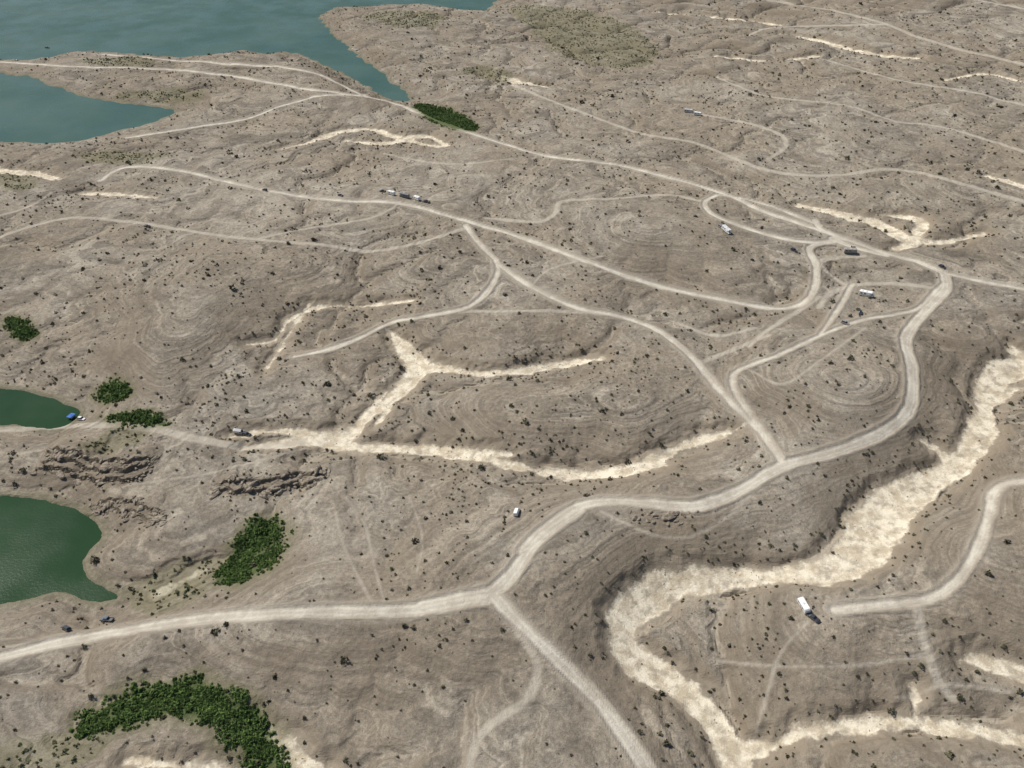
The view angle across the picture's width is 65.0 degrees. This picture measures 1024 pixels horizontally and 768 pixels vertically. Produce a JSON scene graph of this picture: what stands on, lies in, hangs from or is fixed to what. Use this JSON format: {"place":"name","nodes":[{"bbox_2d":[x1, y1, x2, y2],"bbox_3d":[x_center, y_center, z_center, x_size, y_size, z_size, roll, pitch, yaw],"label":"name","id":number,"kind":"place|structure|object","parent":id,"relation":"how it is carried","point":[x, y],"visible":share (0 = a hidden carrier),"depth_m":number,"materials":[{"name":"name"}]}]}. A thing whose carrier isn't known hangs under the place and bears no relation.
{"place":"outdoors","nodes":[
{"label":"outdoors","id":0,"kind":"place"},
{"bbox_2d":[0,389,117,603],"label":"pond water","id":1,"kind":"structure","parent":0,"point":[46,546],"depth_m":365.00,"materials":[{"name":"green liquid"}]},
{"bbox_2d":[0,0,496,142],"bbox_3d":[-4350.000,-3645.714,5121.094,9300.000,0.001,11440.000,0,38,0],"label":"lake water","id":2,"kind":"structure","parent":0,"point":[33,110],"depth_m":1007.39,"materials":[{"name":"teal liquid"}]},
{"bbox_2d":[0,0,1023,767],"bbox_3d":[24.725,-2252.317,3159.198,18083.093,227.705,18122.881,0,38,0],"label":"terrain","id":3,"kind":"structure","parent":0,"point":[430,726],"depth_m":453.57,"materials":[{"name":"beige soil"}]},
{"bbox_2d":[61,625,71,631],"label":"parked suv","id":4,"kind":"object","parent":3,"relation":"on","point":[66,628],"visible":1,"depth_m":321.84,"materials":[{"name":"paint"}]},
{"bbox_2d":[67,413,76,419],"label":"canopy tent","id":5,"kind":"object","parent":3,"relation":"on","point":[71,415],"visible":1,"depth_m":429.90,"materials":[{"name":"fabric"}]},
{"bbox_2d":[99,616,114,622],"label":"pickup truck","id":6,"kind":"object","parent":3,"relation":"on","point":[108,619],"visible":1,"depth_m":326.93,"materials":[{"name":"paint"}]},
{"bbox_2d":[233,428,243,433],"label":"white van","id":7,"kind":"object","parent":3,"relation":"on","point":[238,431],"visible":1,"depth_m":413.06,"materials":[{"name":"paint"}]},
{"bbox_2d":[3,103,479,767],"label":"green tamarisk thicket","id":8,"kind":"object","parent":3,"relation":"on","point":[173,699],"visible":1,"depth_m":297.62,"materials":[{"name":"green plant"}]},
{"bbox_2d":[0,5,656,767],"bbox_3d":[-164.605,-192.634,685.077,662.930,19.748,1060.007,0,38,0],"label":"lakeshore brush","id":9,"kind":"object","parent":3,"relation":"on","point":[186,587],"visible":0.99,"depth_m":835.48,"materials":[{"name":"green plant"}]},
{"bbox_2d":[30,32,698,527],"bbox_3d":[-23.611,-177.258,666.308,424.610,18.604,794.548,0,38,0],"label":"rock outcrop","id":10,"kind":"object","parent":3,"relation":"on","point":[264,494],"visible":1,"depth_m":382.04,"materials":[{"name":"grey stone"}]},
{"bbox_2d":[387,190,395,194],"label":"camper trailer","id":11,"kind":"object","parent":3,"relation":"on","point":[390,192],"visible":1,"depth_m":612.98,"materials":[{"name":"white paint"}]},
{"bbox_2d":[399,192,409,197],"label":"motorhome","id":12,"kind":"object","parent":3,"relation":"on","point":[405,195],"visible":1,"depth_m":608.87,"materials":[{"name":"white paint"}]},
{"bbox_2d":[0,9,1023,767],"bbox_3d":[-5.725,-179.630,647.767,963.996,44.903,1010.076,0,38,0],"label":"dry wash","id":13,"kind":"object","parent":3,"relation":"on","point":[868,539],"visible":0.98,"depth_m":362.11},
{"bbox_2d":[242,431,251,436],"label":"parked suv","id":14,"kind":"object","parent":13,"relation":"on","point":[245,433],"visible":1,"depth_m":412.81,"materials":[{"name":"paint"}]},
{"bbox_2d":[0,0,1023,767],"bbox_3d":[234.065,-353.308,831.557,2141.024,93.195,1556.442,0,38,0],"label":"creosote shrubs","id":15,"kind":"object","parent":3,"relation":"on","point":[666,742],"visible":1,"depth_m":486.12,"materials":[{"name":"green plant"}]},
{"bbox_2d":[1,156,1023,767],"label":"scattered boulders","id":16,"kind":"object","parent":3,"relation":"on","point":[507,448],"visible":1,"depth_m":397.01,"materials":[{"name":"grey stone"}]},
{"bbox_2d":[513,508,519,515],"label":"white van","id":17,"kind":"object","parent":3,"relation":"on","point":[516,512],"visible":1,"depth_m":355.67,"materials":[{"name":"paint"}]},
{"bbox_2d":[721,224,731,233],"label":"motorhome","id":18,"kind":"object","parent":3,"relation":"on","point":[726,229],"visible":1,"depth_m":541.59,"materials":[{"name":"white paint"}]},
{"bbox_2d":[797,597,810,613],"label":"camper trailer","id":19,"kind":"object","parent":3,"relation":"on","point":[804,605],"visible":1,"depth_m":317.40,"materials":[{"name":"white paint"}]},
{"bbox_2d":[806,612,820,623],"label":"pickup truck","id":20,"kind":"object","parent":3,"relation":"on","point":[814,618],"visible":1,"depth_m":313.81,"materials":[{"name":"paint"}]},
{"bbox_2d":[843,247,856,253],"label":"motorhome","id":21,"kind":"object","parent":3,"relation":"on","point":[849,250],"visible":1,"depth_m":520.35,"materials":[{"name":"white paint"}]},
{"bbox_2d":[859,289,873,297],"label":"motorhome","id":22,"kind":"object","parent":3,"relation":"on","point":[862,292],"visible":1,"depth_m":482.15,"materials":[{"name":"white paint"}]},
{"bbox_2d":[0,0,1023,767],"bbox_3d":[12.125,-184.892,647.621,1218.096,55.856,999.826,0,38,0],"label":"dirt road","id":23,"kind":"structure","parent":0,"point":[542,650],"depth_m":393.05,"materials":[{"name":"beige soil"}]},
{"bbox_2d":[77,416,85,420],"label":"parked suv","id":24,"kind":"object","parent":23,"relation":"on","point":[80,418],"visible":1,"depth_m":428.16,"materials":[{"name":"paint"}]},
{"bbox_2d":[684,108,692,112],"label":"motorhome","id":25,"kind":"object","parent":23,"relation":"on","point":[686,110],"visible":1,"depth_m":733.84,"materials":[{"name":"white paint"}]}
]}

